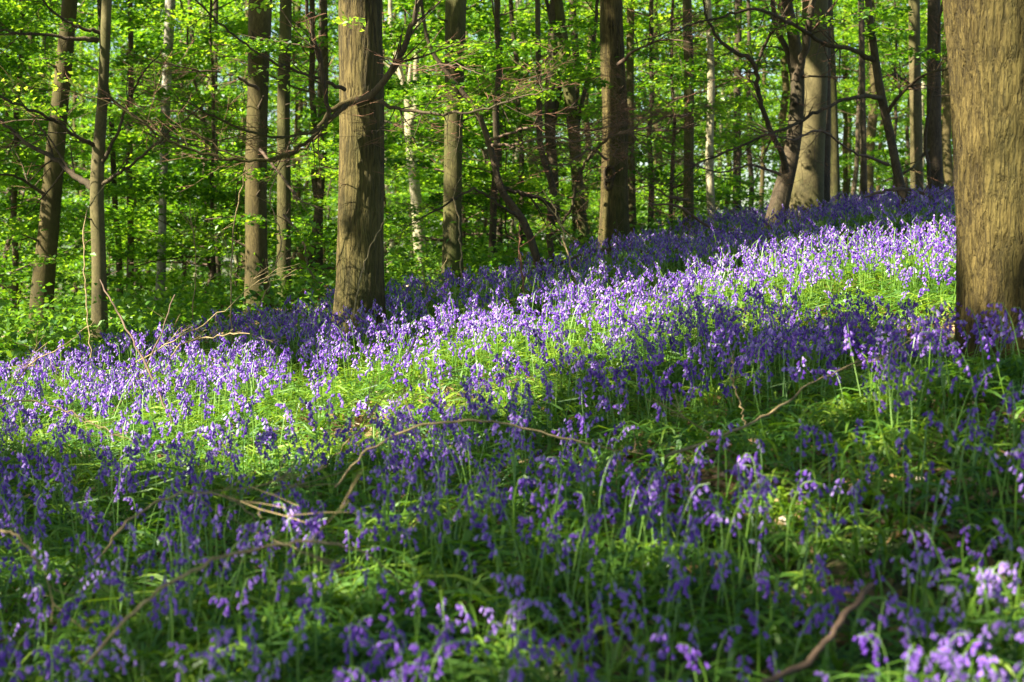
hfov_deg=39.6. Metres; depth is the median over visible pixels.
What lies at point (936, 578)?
bluebell
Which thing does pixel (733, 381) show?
bramble stem
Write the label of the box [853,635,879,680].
bluebell
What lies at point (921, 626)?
bluebell
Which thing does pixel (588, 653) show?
bluebell
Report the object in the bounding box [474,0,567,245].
beech sapling
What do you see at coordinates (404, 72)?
tall beech
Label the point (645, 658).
bluebell
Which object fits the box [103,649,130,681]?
bluebell
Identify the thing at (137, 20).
beech sapling
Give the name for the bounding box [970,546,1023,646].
bluebell
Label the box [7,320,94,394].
bramble stem
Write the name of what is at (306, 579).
bluebell
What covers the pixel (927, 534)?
bluebell
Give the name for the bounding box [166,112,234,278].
leafy beech
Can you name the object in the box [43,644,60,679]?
bluebell
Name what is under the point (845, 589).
bluebell
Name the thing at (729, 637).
bluebell
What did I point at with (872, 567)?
bluebell
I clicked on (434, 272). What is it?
bramble stem
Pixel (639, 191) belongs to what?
beech sapling
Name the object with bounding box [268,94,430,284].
leafy shrub
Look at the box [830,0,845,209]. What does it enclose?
ridge beech
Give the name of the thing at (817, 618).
bluebell
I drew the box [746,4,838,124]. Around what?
tall beech
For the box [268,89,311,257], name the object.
leafy beech
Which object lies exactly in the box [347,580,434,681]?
bluebell
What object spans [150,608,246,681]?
bluebell
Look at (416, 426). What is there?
bramble stem
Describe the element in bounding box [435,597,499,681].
bluebell
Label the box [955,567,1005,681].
bluebell
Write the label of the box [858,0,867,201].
distant thin tree
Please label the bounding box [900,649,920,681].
bluebell
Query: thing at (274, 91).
leafy beech
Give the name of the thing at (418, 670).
bluebell
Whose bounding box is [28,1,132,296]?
tall beech
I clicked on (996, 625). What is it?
bluebell
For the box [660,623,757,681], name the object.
bluebell
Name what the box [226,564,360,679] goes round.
bluebell
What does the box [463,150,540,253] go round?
leafy shrub
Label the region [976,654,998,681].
bluebell
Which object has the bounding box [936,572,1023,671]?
bluebell
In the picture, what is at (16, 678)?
bluebell
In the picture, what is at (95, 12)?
leafy beech
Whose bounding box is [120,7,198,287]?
pale beech
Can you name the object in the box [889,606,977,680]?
bluebell
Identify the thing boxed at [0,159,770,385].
undergrowth
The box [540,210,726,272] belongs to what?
fallen bough
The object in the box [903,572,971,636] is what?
bluebell
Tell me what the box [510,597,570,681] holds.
bluebell
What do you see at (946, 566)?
bluebell
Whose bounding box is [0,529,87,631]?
bramble stem
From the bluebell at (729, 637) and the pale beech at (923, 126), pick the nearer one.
the bluebell at (729, 637)
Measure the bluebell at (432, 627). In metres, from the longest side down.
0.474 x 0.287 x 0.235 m
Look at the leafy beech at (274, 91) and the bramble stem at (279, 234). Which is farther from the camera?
the leafy beech at (274, 91)
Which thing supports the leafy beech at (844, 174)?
on the ground
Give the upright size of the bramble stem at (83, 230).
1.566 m
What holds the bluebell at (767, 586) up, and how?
on the ground
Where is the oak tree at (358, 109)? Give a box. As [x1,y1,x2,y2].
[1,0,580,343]
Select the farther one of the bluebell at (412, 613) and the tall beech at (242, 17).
the tall beech at (242, 17)
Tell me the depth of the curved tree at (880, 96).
18.21 m
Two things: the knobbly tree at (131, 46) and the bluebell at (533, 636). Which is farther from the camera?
the knobbly tree at (131, 46)
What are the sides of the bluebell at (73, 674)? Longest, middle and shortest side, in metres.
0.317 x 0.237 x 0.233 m
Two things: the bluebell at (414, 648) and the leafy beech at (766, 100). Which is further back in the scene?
the leafy beech at (766, 100)
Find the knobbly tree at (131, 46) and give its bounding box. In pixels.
[126,0,133,303]
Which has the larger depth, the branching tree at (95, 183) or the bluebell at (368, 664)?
the branching tree at (95, 183)
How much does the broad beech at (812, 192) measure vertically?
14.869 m
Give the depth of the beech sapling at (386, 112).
39.12 m
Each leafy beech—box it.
[0,0,154,319]
[0,0,244,305]
[4,1,108,297]
[62,0,201,289]
[66,81,118,270]
[68,0,302,288]
[68,78,107,269]
[71,0,196,298]
[77,0,329,275]
[126,42,184,260]
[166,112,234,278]
[184,37,274,278]
[192,8,296,284]
[202,0,439,282]
[267,4,337,269]
[268,25,337,253]
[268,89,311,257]
[273,1,338,271]
[303,0,433,249]
[325,0,483,256]
[326,59,338,246]
[327,0,437,254]
[383,0,597,260]
[386,0,644,248]
[389,0,492,204]
[393,63,437,232]
[401,12,517,254]
[503,0,664,235]
[504,2,568,218]
[524,0,777,233]
[537,0,601,224]
[560,12,625,227]
[635,23,702,223]
[652,0,714,204]
[669,0,758,212]
[677,0,844,211]
[694,0,867,167]
[694,1,773,220]
[756,0,801,200]
[798,0,904,197]
[833,0,925,179]
[834,5,926,198]
[838,34,883,197]
[839,0,945,195]
[852,0,926,191]
[893,22,946,177]
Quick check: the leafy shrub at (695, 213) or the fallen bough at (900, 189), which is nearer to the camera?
the fallen bough at (900, 189)
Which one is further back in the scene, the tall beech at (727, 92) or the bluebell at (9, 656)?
the tall beech at (727, 92)
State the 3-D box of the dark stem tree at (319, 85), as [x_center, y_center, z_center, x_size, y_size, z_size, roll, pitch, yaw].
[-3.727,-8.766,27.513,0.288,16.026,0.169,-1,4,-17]
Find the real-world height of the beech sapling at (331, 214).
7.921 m
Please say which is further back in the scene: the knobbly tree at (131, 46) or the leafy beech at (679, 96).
the leafy beech at (679, 96)
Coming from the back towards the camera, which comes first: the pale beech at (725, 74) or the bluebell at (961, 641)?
the pale beech at (725, 74)
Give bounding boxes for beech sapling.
[0,0,91,310]
[0,0,116,326]
[0,11,120,301]
[0,92,60,296]
[56,0,309,296]
[105,88,181,289]
[140,88,227,288]
[298,0,468,272]
[313,174,337,263]
[384,0,570,256]
[384,0,570,265]
[387,108,426,263]
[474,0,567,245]
[483,96,562,235]
[515,0,638,234]
[572,0,801,236]
[635,108,647,222]
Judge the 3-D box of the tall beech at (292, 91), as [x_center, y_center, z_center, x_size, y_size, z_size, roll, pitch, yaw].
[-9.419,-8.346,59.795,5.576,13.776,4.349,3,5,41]
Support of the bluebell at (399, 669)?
on the ground
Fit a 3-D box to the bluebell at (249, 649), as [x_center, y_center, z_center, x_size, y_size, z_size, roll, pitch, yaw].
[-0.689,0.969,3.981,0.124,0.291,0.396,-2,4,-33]
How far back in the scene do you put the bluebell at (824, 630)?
3.85 m
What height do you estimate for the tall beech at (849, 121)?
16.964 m
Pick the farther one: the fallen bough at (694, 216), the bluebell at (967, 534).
the fallen bough at (694, 216)
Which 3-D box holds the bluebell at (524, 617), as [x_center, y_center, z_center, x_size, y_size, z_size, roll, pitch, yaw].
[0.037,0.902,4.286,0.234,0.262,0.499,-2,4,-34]
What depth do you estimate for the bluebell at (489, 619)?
4.25 m
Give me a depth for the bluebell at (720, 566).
4.19 m
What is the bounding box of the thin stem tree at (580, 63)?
[488,0,628,265]
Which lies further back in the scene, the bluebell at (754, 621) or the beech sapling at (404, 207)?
the beech sapling at (404, 207)
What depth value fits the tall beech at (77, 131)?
60.93 m
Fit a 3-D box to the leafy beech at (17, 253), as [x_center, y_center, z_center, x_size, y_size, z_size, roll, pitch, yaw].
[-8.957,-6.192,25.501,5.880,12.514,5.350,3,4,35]
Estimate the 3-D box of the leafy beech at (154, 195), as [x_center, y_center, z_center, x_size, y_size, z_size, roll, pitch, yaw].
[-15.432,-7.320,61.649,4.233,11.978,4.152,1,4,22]
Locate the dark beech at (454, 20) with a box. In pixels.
[384,0,515,286]
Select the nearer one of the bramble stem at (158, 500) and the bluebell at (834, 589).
the bluebell at (834, 589)
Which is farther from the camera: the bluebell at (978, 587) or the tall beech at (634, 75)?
the tall beech at (634, 75)
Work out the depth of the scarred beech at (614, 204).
19.94 m
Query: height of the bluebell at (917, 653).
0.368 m
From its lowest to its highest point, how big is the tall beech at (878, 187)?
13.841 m
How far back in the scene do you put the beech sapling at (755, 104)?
24.95 m
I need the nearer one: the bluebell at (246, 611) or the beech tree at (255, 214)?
the bluebell at (246, 611)
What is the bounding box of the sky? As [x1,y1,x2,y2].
[0,0,952,274]
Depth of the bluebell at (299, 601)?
4.24 m
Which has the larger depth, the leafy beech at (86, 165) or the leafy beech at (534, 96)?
the leafy beech at (86, 165)
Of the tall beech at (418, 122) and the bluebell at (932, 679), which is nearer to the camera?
the bluebell at (932, 679)
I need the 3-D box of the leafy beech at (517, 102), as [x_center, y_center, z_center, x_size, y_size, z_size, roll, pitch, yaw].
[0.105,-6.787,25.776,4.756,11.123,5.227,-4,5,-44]
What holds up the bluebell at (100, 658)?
on the ground
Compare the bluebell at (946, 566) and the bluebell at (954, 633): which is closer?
the bluebell at (954, 633)
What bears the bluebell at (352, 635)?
on the ground
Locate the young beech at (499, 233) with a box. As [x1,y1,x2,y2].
[497,2,502,248]
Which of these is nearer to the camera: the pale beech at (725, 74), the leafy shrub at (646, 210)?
the pale beech at (725, 74)
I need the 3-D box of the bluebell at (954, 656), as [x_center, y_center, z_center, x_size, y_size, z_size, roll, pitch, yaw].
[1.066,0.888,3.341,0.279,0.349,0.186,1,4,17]
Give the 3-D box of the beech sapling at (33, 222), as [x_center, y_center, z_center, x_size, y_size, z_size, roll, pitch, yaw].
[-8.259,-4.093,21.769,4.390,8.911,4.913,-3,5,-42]
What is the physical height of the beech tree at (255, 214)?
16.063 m
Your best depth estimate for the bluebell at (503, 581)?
4.38 m
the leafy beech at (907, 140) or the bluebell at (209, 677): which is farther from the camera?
the leafy beech at (907, 140)
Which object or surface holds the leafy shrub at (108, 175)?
on the ground
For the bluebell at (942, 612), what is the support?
on the ground
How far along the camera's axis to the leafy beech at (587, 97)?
36.62 m
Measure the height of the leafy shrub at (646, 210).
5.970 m
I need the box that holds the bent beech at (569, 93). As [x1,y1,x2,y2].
[540,0,666,246]
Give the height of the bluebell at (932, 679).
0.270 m
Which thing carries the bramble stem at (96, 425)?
on the ground
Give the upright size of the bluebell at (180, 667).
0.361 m
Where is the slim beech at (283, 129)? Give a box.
[267,0,331,296]
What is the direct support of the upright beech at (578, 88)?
on the ground
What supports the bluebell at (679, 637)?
on the ground
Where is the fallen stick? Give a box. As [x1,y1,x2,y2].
[761,582,874,681]
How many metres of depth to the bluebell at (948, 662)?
3.49 m
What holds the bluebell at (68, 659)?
on the ground
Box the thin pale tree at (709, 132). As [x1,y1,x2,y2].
[705,0,716,226]
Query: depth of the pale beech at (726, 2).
42.18 m
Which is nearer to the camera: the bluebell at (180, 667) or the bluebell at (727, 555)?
the bluebell at (180, 667)
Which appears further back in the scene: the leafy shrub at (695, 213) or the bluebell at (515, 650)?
the leafy shrub at (695, 213)
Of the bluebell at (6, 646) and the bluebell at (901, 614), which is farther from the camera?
the bluebell at (6, 646)
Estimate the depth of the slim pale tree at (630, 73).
25.72 m
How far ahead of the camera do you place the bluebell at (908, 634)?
3.63 m
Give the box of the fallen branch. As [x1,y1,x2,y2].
[644,337,913,468]
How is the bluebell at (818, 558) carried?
on the ground
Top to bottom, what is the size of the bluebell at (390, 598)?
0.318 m
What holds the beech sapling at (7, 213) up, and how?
on the ground
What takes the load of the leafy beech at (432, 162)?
on the ground
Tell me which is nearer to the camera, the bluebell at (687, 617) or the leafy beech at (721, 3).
the bluebell at (687, 617)
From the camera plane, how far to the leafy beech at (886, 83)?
52.38 m
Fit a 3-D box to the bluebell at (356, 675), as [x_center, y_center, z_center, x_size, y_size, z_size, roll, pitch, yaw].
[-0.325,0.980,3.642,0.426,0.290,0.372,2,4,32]
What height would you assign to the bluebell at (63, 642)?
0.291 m
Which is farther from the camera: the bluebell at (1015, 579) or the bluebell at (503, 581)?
the bluebell at (503, 581)
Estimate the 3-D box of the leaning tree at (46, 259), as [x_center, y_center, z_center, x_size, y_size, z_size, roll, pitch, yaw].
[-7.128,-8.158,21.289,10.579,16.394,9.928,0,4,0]
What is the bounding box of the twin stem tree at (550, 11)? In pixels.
[522,0,577,249]
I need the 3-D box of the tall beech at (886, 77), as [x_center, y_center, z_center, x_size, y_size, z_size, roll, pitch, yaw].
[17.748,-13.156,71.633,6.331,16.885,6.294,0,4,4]
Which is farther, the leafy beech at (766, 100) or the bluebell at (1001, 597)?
the leafy beech at (766, 100)
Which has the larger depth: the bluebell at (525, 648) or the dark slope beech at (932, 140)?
the dark slope beech at (932, 140)
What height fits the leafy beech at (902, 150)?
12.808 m
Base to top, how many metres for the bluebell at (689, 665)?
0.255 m
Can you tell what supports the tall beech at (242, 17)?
on the ground
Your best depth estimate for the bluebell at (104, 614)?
4.30 m
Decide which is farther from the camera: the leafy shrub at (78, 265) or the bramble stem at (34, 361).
the leafy shrub at (78, 265)
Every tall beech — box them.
[0,0,95,265]
[0,0,125,199]
[0,32,64,290]
[22,0,133,292]
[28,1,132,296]
[95,11,194,293]
[175,0,337,280]
[218,59,242,274]
[240,0,338,267]
[267,3,336,275]
[386,58,440,187]
[387,1,467,242]
[420,4,483,256]
[528,3,700,189]
[570,0,733,228]
[593,10,665,171]
[642,2,793,205]
[719,3,801,206]
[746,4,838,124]
[772,7,853,139]
[793,6,904,204]
[796,0,943,196]
[834,0,924,169]
[852,4,909,190]
[877,0,953,188]
[881,0,946,182]
[920,12,952,158]
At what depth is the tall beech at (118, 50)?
58.28 m
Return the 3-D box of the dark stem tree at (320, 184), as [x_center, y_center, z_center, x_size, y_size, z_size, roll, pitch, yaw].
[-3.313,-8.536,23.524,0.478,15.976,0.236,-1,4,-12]
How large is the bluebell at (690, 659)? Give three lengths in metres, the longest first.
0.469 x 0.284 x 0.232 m
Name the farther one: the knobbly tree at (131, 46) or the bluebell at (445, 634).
the knobbly tree at (131, 46)
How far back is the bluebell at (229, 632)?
3.83 m
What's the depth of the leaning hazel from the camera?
17.15 m
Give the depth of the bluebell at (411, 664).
3.76 m
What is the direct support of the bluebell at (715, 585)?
on the ground
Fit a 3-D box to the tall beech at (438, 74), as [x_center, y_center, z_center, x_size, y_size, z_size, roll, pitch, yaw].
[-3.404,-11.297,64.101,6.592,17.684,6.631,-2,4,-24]
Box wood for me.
[0,0,952,297]
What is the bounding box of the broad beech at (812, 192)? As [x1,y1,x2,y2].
[787,0,827,223]
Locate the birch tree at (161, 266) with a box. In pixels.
[154,0,175,307]
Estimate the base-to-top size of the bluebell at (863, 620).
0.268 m
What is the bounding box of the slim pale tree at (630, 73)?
[626,0,636,232]
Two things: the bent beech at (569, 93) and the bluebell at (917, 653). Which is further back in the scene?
the bent beech at (569, 93)
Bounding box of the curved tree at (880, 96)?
[572,0,948,216]
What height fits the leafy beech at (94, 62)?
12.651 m
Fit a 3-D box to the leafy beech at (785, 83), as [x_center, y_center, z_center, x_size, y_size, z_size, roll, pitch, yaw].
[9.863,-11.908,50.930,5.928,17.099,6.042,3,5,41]
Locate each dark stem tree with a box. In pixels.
[304,0,327,281]
[317,0,322,219]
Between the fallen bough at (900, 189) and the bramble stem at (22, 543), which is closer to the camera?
the bramble stem at (22, 543)
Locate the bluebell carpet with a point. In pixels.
(726, 334)
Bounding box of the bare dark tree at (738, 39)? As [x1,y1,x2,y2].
[732,0,741,213]
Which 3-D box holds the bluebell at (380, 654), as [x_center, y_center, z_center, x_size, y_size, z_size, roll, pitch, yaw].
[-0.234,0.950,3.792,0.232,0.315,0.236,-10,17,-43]
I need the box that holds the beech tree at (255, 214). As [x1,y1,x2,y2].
[37,0,388,317]
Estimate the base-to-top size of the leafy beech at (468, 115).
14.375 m
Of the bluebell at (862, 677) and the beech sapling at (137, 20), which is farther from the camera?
the beech sapling at (137, 20)
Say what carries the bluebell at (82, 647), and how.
on the ground
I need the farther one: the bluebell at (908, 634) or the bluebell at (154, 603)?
the bluebell at (154, 603)
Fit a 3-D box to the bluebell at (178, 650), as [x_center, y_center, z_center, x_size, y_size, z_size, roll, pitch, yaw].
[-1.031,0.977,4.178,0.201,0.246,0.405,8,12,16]
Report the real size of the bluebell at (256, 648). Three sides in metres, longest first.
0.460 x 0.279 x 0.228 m
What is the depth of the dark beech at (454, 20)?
18.01 m
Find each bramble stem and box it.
[0,400,131,440]
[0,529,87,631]
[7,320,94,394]
[81,185,104,365]
[84,469,399,665]
[94,448,362,564]
[100,280,172,423]
[112,294,174,416]
[126,263,299,368]
[147,307,287,369]
[174,211,225,319]
[194,142,256,344]
[251,141,294,318]
[320,336,463,469]
[334,383,643,491]
[352,219,384,322]
[405,219,452,315]
[453,176,462,278]
[498,220,548,295]
[534,189,586,293]
[728,350,746,424]
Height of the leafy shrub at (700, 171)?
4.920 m
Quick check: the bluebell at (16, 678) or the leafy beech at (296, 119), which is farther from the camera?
the leafy beech at (296, 119)
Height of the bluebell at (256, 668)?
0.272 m
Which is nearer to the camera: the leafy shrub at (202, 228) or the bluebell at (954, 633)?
the bluebell at (954, 633)
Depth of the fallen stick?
3.68 m
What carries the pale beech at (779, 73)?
on the ground
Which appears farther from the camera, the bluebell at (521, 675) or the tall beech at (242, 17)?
the tall beech at (242, 17)
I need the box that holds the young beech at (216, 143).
[213,0,220,285]
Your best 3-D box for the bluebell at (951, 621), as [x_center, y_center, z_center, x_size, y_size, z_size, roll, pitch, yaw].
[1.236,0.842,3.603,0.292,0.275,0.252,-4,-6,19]
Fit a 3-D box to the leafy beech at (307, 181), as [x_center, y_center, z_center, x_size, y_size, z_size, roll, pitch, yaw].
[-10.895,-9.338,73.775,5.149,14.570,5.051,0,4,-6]
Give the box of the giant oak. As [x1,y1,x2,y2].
[942,0,1023,365]
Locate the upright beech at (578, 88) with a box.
[569,0,579,236]
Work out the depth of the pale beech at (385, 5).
48.44 m
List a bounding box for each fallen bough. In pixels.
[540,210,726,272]
[650,190,817,243]
[865,151,954,214]
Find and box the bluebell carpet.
[0,182,1023,681]
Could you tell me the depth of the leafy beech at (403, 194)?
43.46 m
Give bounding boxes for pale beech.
[96,3,275,284]
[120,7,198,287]
[185,0,310,273]
[328,2,444,271]
[430,0,585,243]
[484,0,585,222]
[569,1,680,122]
[637,0,752,206]
[645,0,766,214]
[701,0,858,58]
[767,4,852,130]
[882,0,942,190]
[883,9,942,134]
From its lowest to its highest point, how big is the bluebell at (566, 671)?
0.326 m
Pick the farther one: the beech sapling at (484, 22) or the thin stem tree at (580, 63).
the beech sapling at (484, 22)
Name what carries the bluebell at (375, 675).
on the ground
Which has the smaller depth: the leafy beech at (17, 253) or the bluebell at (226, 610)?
the bluebell at (226, 610)
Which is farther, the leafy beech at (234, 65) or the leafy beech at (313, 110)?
the leafy beech at (234, 65)
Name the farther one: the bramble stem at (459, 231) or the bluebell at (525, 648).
the bramble stem at (459, 231)
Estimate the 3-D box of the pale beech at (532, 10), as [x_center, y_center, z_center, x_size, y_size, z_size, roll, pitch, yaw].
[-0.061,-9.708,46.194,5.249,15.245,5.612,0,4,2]
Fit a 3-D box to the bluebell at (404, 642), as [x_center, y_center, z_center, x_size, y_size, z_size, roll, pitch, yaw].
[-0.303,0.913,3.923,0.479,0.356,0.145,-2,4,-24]
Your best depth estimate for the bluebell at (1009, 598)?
4.22 m
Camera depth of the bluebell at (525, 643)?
3.79 m
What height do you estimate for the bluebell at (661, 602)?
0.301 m
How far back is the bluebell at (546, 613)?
4.12 m
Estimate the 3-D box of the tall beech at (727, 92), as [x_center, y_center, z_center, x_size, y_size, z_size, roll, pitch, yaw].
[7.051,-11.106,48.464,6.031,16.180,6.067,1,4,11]
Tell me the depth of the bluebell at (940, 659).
3.25 m
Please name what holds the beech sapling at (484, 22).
on the ground
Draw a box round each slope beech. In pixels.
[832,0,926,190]
[833,0,949,212]
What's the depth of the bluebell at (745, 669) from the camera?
3.59 m
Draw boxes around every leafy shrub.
[0,99,91,309]
[54,117,180,301]
[56,200,114,300]
[88,0,313,292]
[156,83,307,289]
[267,85,398,271]
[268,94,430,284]
[392,30,558,256]
[424,50,587,254]
[427,5,599,253]
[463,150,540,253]
[564,181,599,233]
[588,65,732,226]
[636,134,683,223]
[637,136,706,219]
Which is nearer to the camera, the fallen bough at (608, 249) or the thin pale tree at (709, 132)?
the fallen bough at (608, 249)
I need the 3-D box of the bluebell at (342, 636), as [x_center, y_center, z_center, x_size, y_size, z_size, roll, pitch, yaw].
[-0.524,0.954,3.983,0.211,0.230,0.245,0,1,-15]
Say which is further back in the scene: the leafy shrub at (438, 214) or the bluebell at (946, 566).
the leafy shrub at (438, 214)
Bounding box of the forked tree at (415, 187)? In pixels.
[383,0,426,268]
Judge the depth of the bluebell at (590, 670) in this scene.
3.62 m
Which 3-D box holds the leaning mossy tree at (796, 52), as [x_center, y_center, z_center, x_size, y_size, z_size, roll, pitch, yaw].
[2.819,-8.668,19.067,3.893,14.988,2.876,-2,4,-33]
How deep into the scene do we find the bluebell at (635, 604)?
3.96 m
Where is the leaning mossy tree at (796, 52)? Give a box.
[612,0,850,230]
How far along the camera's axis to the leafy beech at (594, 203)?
73.71 m
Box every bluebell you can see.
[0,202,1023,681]
[0,640,14,667]
[0,646,35,681]
[13,668,28,680]
[31,654,71,681]
[32,647,65,679]
[39,609,194,681]
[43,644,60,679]
[57,639,71,680]
[64,669,78,681]
[70,595,164,681]
[70,660,92,681]
[76,643,100,681]
[76,670,90,681]
[79,653,108,681]
[92,647,115,679]
[94,605,169,677]
[94,630,104,681]
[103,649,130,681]
[112,637,138,681]
[120,575,259,681]
[131,635,260,681]
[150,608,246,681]
[161,659,187,681]
[162,641,215,681]
[163,581,224,680]
[193,649,230,681]
[196,633,309,681]
[197,674,214,681]
[198,596,247,680]
[207,626,233,681]
[209,626,250,681]
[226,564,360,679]
[236,575,308,680]
[242,606,255,681]
[246,632,257,681]
[248,664,265,681]
[263,646,296,681]
[269,595,365,680]
[279,606,345,681]
[287,613,320,681]
[299,632,355,681]
[302,572,356,679]
[310,615,473,681]
[333,667,346,681]
[335,588,395,677]
[336,670,354,681]
[343,626,364,681]
[344,623,424,679]
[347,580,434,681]
[348,667,374,681]
[356,658,377,681]
[359,639,415,681]
[364,646,384,681]
[365,640,393,678]
[377,640,410,681]
[378,613,466,681]
[379,628,398,671]
[386,656,406,680]
[392,662,420,681]
[392,667,406,681]
[394,661,416,681]
[400,589,455,678]
[409,642,428,681]
[411,650,427,681]
[418,619,461,679]
[423,642,455,681]
[425,634,453,675]
[428,623,508,681]
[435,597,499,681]
[439,621,459,681]
[444,602,547,681]
[447,639,527,681]
[448,572,565,666]
[452,638,527,681]
[453,598,545,678]
[468,606,550,680]
[472,606,543,673]
[478,573,598,663]
[485,621,541,681]
[507,652,537,681]
[508,668,523,681]
[509,631,539,681]
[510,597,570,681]
[510,671,524,681]
[513,592,637,680]
[517,637,621,681]
[520,627,553,681]
[523,599,625,680]
[540,633,596,681]
[543,633,613,681]
[550,589,744,681]
[553,558,605,662]
[560,639,580,681]
[564,667,578,681]
[568,614,600,681]
[577,590,672,681]
[582,662,599,681]
[588,581,638,668]
[602,588,684,681]
[602,611,632,681]
[620,615,737,681]
[623,570,716,661]
[626,556,710,652]
[627,642,643,680]
[637,652,665,681]
[641,579,719,680]
[646,632,674,681]
[657,574,730,658]
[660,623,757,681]
[661,551,807,676]
[670,576,725,665]
[676,642,709,681]
[683,647,700,681]
[685,569,851,663]
[688,568,733,646]
[693,576,780,673]
[712,624,760,681]
[713,549,788,645]
[719,580,899,674]
[735,656,752,681]
[744,608,768,681]
[749,552,840,647]
[754,584,840,674]
[767,650,782,681]
[778,584,884,674]
[779,591,920,681]
[779,602,864,681]
[790,610,854,681]
[807,562,894,681]
[808,558,892,638]
[815,671,831,681]
[816,551,948,648]
[817,579,875,653]
[820,614,834,677]
[834,618,941,681]
[843,600,982,680]
[846,528,984,643]
[847,614,935,681]
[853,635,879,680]
[857,670,879,681]
[858,632,889,681]
[881,567,981,645]
[882,619,1004,681]
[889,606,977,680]
[890,556,930,664]
[891,584,1011,681]
[892,634,969,679]
[900,626,913,674]
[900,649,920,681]
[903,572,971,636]
[905,643,922,681]
[909,530,1023,635]
[917,557,964,630]
[920,573,1014,646]
[921,566,1021,680]
[921,628,972,681]
[922,649,945,681]
[923,524,980,616]
[925,675,938,681]
[927,605,984,681]
[930,633,962,681]
[931,651,966,681]
[932,517,1023,615]
[934,654,968,681]
[936,572,1013,672]
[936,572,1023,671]
[939,644,964,681]
[940,615,1020,681]
[942,651,962,679]
[950,553,1023,635]
[953,639,981,670]
[955,550,996,622]
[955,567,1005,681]
[956,562,1020,671]
[956,671,978,681]
[964,620,1023,677]
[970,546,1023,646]
[974,561,1021,667]
[974,586,1008,670]
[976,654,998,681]
[987,667,1008,681]
[1018,618,1023,636]
[1021,619,1023,681]
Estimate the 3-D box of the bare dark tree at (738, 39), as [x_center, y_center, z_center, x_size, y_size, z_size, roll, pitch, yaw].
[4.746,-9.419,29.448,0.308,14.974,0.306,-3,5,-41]
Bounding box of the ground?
[0,231,1023,681]
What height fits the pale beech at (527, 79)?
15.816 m
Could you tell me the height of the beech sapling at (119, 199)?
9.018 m
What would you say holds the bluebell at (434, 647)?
on the ground
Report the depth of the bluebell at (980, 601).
3.91 m
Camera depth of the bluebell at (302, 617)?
3.79 m
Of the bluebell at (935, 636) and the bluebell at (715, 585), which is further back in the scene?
the bluebell at (715, 585)
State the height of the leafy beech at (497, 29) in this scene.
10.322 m
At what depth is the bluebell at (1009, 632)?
3.82 m
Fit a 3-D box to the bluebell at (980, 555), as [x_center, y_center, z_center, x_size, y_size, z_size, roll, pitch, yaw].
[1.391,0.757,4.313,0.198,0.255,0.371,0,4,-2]
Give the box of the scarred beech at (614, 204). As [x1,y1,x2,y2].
[485,0,757,256]
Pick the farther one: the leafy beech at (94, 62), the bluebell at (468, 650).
the leafy beech at (94, 62)
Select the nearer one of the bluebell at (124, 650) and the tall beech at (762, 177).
the bluebell at (124, 650)
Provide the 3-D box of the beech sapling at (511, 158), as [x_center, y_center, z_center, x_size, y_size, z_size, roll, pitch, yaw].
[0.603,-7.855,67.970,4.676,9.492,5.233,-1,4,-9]
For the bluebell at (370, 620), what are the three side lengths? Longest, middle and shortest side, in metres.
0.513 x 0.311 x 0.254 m
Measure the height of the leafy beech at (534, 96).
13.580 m
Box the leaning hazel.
[329,2,710,277]
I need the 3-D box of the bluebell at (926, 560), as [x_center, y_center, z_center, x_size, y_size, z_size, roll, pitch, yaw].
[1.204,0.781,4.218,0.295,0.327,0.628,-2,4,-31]
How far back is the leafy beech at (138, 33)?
36.26 m
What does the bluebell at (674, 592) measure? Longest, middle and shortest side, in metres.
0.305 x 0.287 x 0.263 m
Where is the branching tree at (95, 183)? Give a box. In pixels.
[0,0,264,344]
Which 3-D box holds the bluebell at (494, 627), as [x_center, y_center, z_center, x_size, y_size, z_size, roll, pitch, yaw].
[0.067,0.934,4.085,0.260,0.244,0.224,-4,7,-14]
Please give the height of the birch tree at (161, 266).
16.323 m
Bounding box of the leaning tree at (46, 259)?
[0,0,100,326]
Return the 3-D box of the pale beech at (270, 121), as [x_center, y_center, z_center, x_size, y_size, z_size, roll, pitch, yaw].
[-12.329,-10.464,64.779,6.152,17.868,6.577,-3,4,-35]
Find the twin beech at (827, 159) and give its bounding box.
[824,0,830,213]
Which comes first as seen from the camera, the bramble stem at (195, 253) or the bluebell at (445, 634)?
the bluebell at (445, 634)
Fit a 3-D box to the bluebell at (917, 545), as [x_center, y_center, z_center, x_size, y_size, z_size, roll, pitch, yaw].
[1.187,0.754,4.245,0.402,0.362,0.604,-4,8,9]
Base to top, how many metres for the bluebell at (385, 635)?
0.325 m
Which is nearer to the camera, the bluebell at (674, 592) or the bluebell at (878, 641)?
the bluebell at (878, 641)
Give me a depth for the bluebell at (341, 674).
3.53 m
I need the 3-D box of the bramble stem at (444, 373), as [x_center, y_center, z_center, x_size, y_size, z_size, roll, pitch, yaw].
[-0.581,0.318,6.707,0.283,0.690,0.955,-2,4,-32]
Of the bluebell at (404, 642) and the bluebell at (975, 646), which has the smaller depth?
the bluebell at (975, 646)
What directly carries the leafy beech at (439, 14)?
on the ground
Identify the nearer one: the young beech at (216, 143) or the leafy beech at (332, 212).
the young beech at (216, 143)
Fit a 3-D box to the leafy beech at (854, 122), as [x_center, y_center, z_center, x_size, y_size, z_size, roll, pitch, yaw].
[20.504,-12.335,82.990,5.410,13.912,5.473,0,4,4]
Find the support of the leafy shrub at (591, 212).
on the ground
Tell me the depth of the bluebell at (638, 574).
4.29 m
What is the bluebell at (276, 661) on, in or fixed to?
on the ground
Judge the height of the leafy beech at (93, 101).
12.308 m

